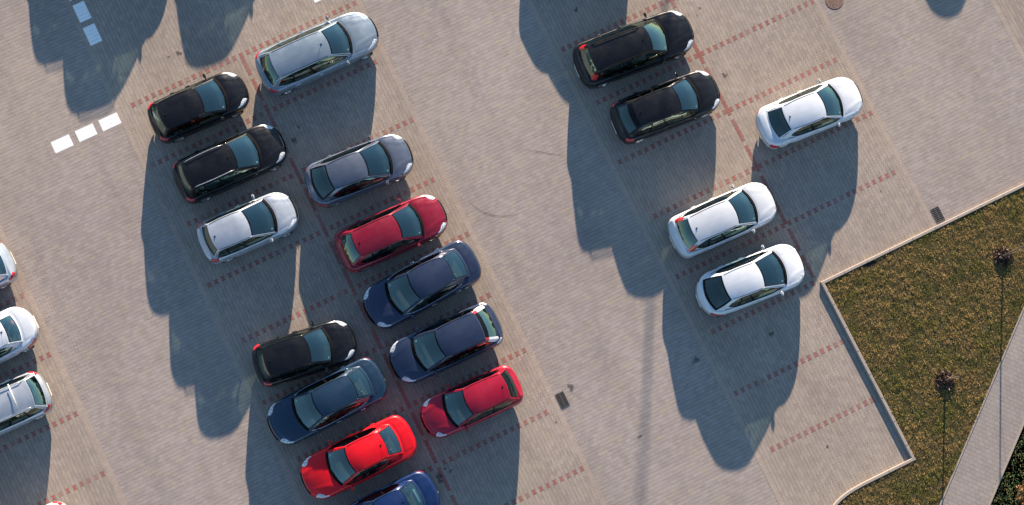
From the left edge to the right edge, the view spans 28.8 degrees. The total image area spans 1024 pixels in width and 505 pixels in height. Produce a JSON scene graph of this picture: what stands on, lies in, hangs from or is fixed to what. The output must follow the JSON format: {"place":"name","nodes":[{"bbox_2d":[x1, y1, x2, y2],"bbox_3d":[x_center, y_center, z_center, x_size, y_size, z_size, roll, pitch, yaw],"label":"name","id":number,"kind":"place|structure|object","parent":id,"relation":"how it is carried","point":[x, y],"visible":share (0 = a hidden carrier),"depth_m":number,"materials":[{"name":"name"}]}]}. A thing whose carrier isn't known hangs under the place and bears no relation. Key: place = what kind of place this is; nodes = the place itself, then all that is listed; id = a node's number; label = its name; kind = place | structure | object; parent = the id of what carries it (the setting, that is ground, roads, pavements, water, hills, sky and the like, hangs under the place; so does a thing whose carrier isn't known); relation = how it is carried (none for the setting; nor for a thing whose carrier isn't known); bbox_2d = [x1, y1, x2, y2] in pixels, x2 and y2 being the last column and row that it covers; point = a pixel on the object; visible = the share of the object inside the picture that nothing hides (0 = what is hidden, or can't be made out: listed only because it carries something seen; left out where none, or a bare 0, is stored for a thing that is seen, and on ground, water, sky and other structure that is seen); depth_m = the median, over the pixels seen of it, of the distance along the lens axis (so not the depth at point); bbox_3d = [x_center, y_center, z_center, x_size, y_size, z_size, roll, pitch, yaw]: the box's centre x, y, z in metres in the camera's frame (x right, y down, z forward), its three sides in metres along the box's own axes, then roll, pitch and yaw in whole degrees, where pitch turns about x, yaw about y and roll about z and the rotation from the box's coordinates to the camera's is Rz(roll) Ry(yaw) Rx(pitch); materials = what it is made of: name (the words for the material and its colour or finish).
{"place":"outdoors","nodes":[
{"label":"outdoors","id":0,"kind":"place"},
{"bbox_2d":[0,0,1023,504],"bbox_3d":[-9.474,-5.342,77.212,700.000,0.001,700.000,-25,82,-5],"label":"ground","id":1,"kind":"structure","parent":0,"point":[156,378],"depth_m":76.58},
{"bbox_2d":[51,112,120,152],"bbox_3d":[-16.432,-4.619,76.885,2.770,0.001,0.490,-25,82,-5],"label":"white markings","id":2,"kind":"object","parent":1,"relation":"on","point":[85,133],"visible":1,"depth_m":76.89,"materials":[{"name":"white paint"}]},
{"bbox_2d":[0,0,1023,504],"bbox_3d":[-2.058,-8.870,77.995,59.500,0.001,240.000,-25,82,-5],"label":"parking bays","id":3,"kind":"object","parent":1,"relation":"on","point":[138,44],"visible":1,"depth_m":76.78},
{"bbox_2d":[0,242,17,288],"bbox_3d":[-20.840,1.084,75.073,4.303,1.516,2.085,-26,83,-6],"label":"parked car","id":4,"kind":"object","parent":3,"relation":"on","point":[8,272],"visible":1,"depth_m":75.07,"materials":[{"name":"silver paint"}]},
{"bbox_2d":[0,307,38,363],"bbox_3d":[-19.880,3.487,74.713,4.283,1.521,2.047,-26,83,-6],"label":"parked car","id":5,"kind":"object","parent":3,"relation":"on","point":[19,330],"visible":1,"depth_m":74.59,"materials":[{"name":"white paint"}]},
{"bbox_2d":[0,371,52,434],"bbox_3d":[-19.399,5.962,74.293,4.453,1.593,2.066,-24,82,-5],"label":"parked car","id":6,"kind":"object","parent":3,"relation":"on","point":[26,398],"visible":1,"depth_m":73.90,"materials":[{"name":"silver paint"}]},
{"bbox_2d":[47,501,65,504],"bbox_3d":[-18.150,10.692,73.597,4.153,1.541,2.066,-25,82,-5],"label":"parked car","id":7,"kind":"object","parent":3,"relation":"on","point":[57,503],"visible":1,"depth_m":73.69,"materials":[{"name":"white paint"}]},
{"bbox_2d":[70,0,320,45],"bbox_3d":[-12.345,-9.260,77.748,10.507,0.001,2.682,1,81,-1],"label":"white markings","id":8,"kind":"object","parent":3,"relation":"on","point":[91,32],"visible":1,"depth_m":77.57,"materials":[{"name":"white paint"}]},
{"bbox_2d":[147,72,248,143],"bbox_3d":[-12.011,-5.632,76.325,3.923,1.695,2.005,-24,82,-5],"label":"parked car","id":9,"kind":"object","parent":3,"relation":"on","point":[184,113],"visible":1,"depth_m":76.05,"materials":[{"name":"black paint"}]},
{"bbox_2d":[172,124,286,203],"bbox_3d":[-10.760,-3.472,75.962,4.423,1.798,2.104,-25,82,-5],"label":"parked car","id":10,"kind":"object","parent":3,"relation":"on","point":[223,165],"visible":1,"depth_m":75.70,"materials":[{"name":"black paint"}]},
{"bbox_2d":[197,192,298,263],"bbox_3d":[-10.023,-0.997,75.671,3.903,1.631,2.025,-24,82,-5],"label":"parked car","id":11,"kind":"object","parent":3,"relation":"on","point":[235,232],"visible":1,"depth_m":75.39,"materials":[{"name":"silver paint"}]},
{"bbox_2d":[252,321,356,386],"bbox_3d":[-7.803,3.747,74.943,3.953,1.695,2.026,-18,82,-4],"label":"parked car","id":12,"kind":"object","parent":3,"relation":"on","point":[296,354],"visible":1,"depth_m":74.66,"materials":[{"name":"black paint"}]},
{"bbox_2d":[255,12,378,95],"bbox_3d":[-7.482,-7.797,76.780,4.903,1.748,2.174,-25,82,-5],"label":"parked car","id":13,"kind":"object","parent":3,"relation":"on","point":[292,63],"visible":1,"depth_m":76.48,"materials":[{"name":"blue paint"}]},
{"bbox_2d":[267,358,386,444],"bbox_3d":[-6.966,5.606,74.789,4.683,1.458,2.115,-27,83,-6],"label":"parked car","id":14,"kind":"object","parent":3,"relation":"on","point":[319,405],"visible":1,"depth_m":74.46,"materials":[{"name":"blue paint"}]},
{"bbox_2d":[300,415,416,498],"bbox_3d":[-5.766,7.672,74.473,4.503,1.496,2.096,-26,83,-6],"label":"parked car","id":15,"kind":"object","parent":3,"relation":"on","point":[351,461],"visible":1,"depth_m":74.17,"materials":[{"name":"paint"}]},
{"bbox_2d":[305,134,413,207],"bbox_3d":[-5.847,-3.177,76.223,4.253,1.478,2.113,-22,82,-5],"label":"parked car","id":16,"kind":"object","parent":3,"relation":"on","point":[349,173],"visible":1,"depth_m":75.87,"materials":[{"name":"grey paint"}]},
{"bbox_2d":[334,195,447,272],"bbox_3d":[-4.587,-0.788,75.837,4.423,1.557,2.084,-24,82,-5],"label":"parked car","id":17,"kind":"object","parent":3,"relation":"on","point":[379,237],"visible":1,"depth_m":75.51,"materials":[{"name":"paint"}]},
{"bbox_2d":[349,471,439,504],"bbox_3d":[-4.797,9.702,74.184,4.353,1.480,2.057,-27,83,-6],"label":"parked car","id":18,"kind":"object","parent":3,"relation":"on","point":[416,488],"visible":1,"depth_m":74.04,"materials":[{"name":"blue paint"}]},
{"bbox_2d":[363,240,481,328],"bbox_3d":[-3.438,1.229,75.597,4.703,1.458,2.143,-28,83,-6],"label":"parked car","id":19,"kind":"object","parent":3,"relation":"on","point":[413,289],"visible":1,"depth_m":75.26,"materials":[{"name":"blue paint"}]},
{"bbox_2d":[389,303,502,383],"bbox_3d":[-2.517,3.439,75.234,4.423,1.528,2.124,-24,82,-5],"label":"parked car","id":20,"kind":"object","parent":3,"relation":"on","point":[444,344],"visible":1,"depth_m":74.87,"materials":[{"name":"blue paint"}]},
{"bbox_2d":[0,0,895,504],"bbox_3d":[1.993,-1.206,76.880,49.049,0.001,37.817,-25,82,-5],"label":"red paver markings","id":21,"kind":"object","parent":3,"relation":"on","point":[752,158],"visible":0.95,"depth_m":76.73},
{"bbox_2d":[420,365,522,437],"bbox_3d":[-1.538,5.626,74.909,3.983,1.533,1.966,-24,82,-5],"label":"parked car","id":22,"kind":"object","parent":3,"relation":"on","point":[470,402],"visible":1,"depth_m":74.56,"materials":[{"name":"paint"}]},
{"bbox_2d":[168,7,828,481],"bbox_3d":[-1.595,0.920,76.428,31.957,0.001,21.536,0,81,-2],"label":"ground stains","id":23,"kind":"object","parent":3,"relation":"on","point":[510,215],"visible":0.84,"depth_m":76.43,"materials":[{"name":"grey liquid"}]},
{"bbox_2d":[0,0,1023,504],"bbox_3d":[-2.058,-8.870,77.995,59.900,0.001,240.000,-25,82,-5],"label":"paving edge","id":24,"kind":"object","parent":3,"relation":"on","point":[482,256],"visible":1,"depth_m":76.53,"materials":[{"name":"grey concrete"}]},
{"bbox_2d":[573,11,693,88],"bbox_3d":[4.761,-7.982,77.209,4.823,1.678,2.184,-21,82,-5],"label":"parked car","id":25,"kind":"object","parent":3,"relation":"on","point":[617,54],"visible":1,"depth_m":76.89,"materials":[{"name":"black paint"}]},
{"bbox_2d":[610,71,719,144],"bbox_3d":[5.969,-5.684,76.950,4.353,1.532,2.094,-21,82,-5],"label":"parked car","id":26,"kind":"object","parent":3,"relation":"on","point":[652,111],"visible":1,"depth_m":76.57,"materials":[{"name":"paint"}]},
{"bbox_2d":[668,182,776,257],"bbox_3d":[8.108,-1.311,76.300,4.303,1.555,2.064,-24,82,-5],"label":"parked car","id":27,"kind":"object","parent":3,"relation":"on","point":[718,221],"visible":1,"depth_m":75.92,"materials":[{"name":"white paint"}]},
{"bbox_2d":[695,244,804,316],"bbox_3d":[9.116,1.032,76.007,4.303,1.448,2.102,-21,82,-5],"label":"parked car","id":28,"kind":"object","parent":3,"relation":"on","point":[746,281],"visible":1,"depth_m":75.60,"materials":[{"name":"white paint"}]},
{"bbox_2d":[755,77,862,148],"bbox_3d":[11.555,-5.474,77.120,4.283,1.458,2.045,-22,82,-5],"label":"parked car","id":29,"kind":"object","parent":3,"relation":"on","point":[801,115],"visible":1,"depth_m":76.70,"materials":[{"name":"white paint"}]},
{"bbox_2d":[555,391,569,408],"bbox_3d":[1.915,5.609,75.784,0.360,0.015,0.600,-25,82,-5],"label":"drain grate","id":30,"kind":"object","parent":1,"relation":"on","point":[562,400],"visible":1,"depth_m":75.78,"materials":[{"name":"metal"}]},
{"bbox_2d":[825,0,843,9],"bbox_3d":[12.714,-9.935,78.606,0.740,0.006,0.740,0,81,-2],"label":"manhole cover","id":31,"kind":"object","parent":1,"relation":"on","point":[834,4],"visible":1,"depth_m":78.58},
{"bbox_2d":[820,183,1023,504],"bbox_3d":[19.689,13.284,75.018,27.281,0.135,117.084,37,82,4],"label":"kerb","id":32,"kind":"structure","parent":1,"relation":"on","point":[875,385],"depth_m":76.45,"materials":[{"name":"concrete"}]},
{"bbox_2d":[930,206,944,222],"bbox_3d":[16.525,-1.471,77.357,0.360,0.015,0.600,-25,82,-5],"label":"drain grate","id":33,"kind":"object","parent":1,"relation":"on","point":[937,214],"visible":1,"depth_m":77.35,"materials":[{"name":"metal"}]},
{"bbox_2d":[940,307,1023,504],"bbox_3d":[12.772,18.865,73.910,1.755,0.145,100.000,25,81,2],"label":"path edging","id":34,"kind":"object","parent":1,"relation":"on","point":[1005,466],"depth_m":75.88,"materials":[{"name":"concrete"}]},
{"bbox_2d":[825,187,1023,504],"bbox_3d":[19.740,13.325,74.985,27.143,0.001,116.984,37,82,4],"label":"grass ground","id":35,"kind":"structure","parent":0,"point":[1009,467],"depth_m":76.52,"materials":[{"name":"green plant"}]},
{"bbox_2d":[863,260,876,268],"bbox_3d":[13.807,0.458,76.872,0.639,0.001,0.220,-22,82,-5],"label":"bare soil","id":36,"kind":"structure","parent":35,"relation":"on","point":[870,264],"depth_m":76.87,"materials":[{"name":"brown soil"}]},
{"bbox_2d":[934,370,960,390],"bbox_3d":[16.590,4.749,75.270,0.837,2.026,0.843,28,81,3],"label":"sapling tree","id":37,"kind":"object","parent":35,"relation":"on","point":[946,381],"visible":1,"depth_m":76.15,"materials":[{"name":"brown plant"}]},
{"bbox_2d":[992,246,1023,266],"bbox_3d":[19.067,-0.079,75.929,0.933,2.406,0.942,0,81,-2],"label":"sapling tree","id":38,"kind":"object","parent":35,"relation":"on","point":[1005,255],"visible":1,"depth_m":76.97,"materials":[{"name":"brown plant"}]},
{"bbox_2d":[994,428,1023,504],"bbox_3d":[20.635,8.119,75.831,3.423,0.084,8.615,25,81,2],"label":"grass","id":39,"kind":"structure","parent":35,"relation":"on","point":[1006,499],"depth_m":75.69,"materials":[{"name":"green plant"}]},
{"bbox_2d":[1015,483,1023,504],"bbox_3d":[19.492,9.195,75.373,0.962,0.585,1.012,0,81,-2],"label":"hedge shrub","id":40,"kind":"object","parent":35,"relation":"on","point":[1019,490],"visible":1,"depth_m":75.36,"materials":[{"name":"green plant"}]},
{"bbox_2d":[941,311,1023,504],"bbox_3d":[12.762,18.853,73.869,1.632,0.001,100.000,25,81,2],"label":"path","id":41,"kind":"structure","parent":0,"point":[987,451],"depth_m":75.95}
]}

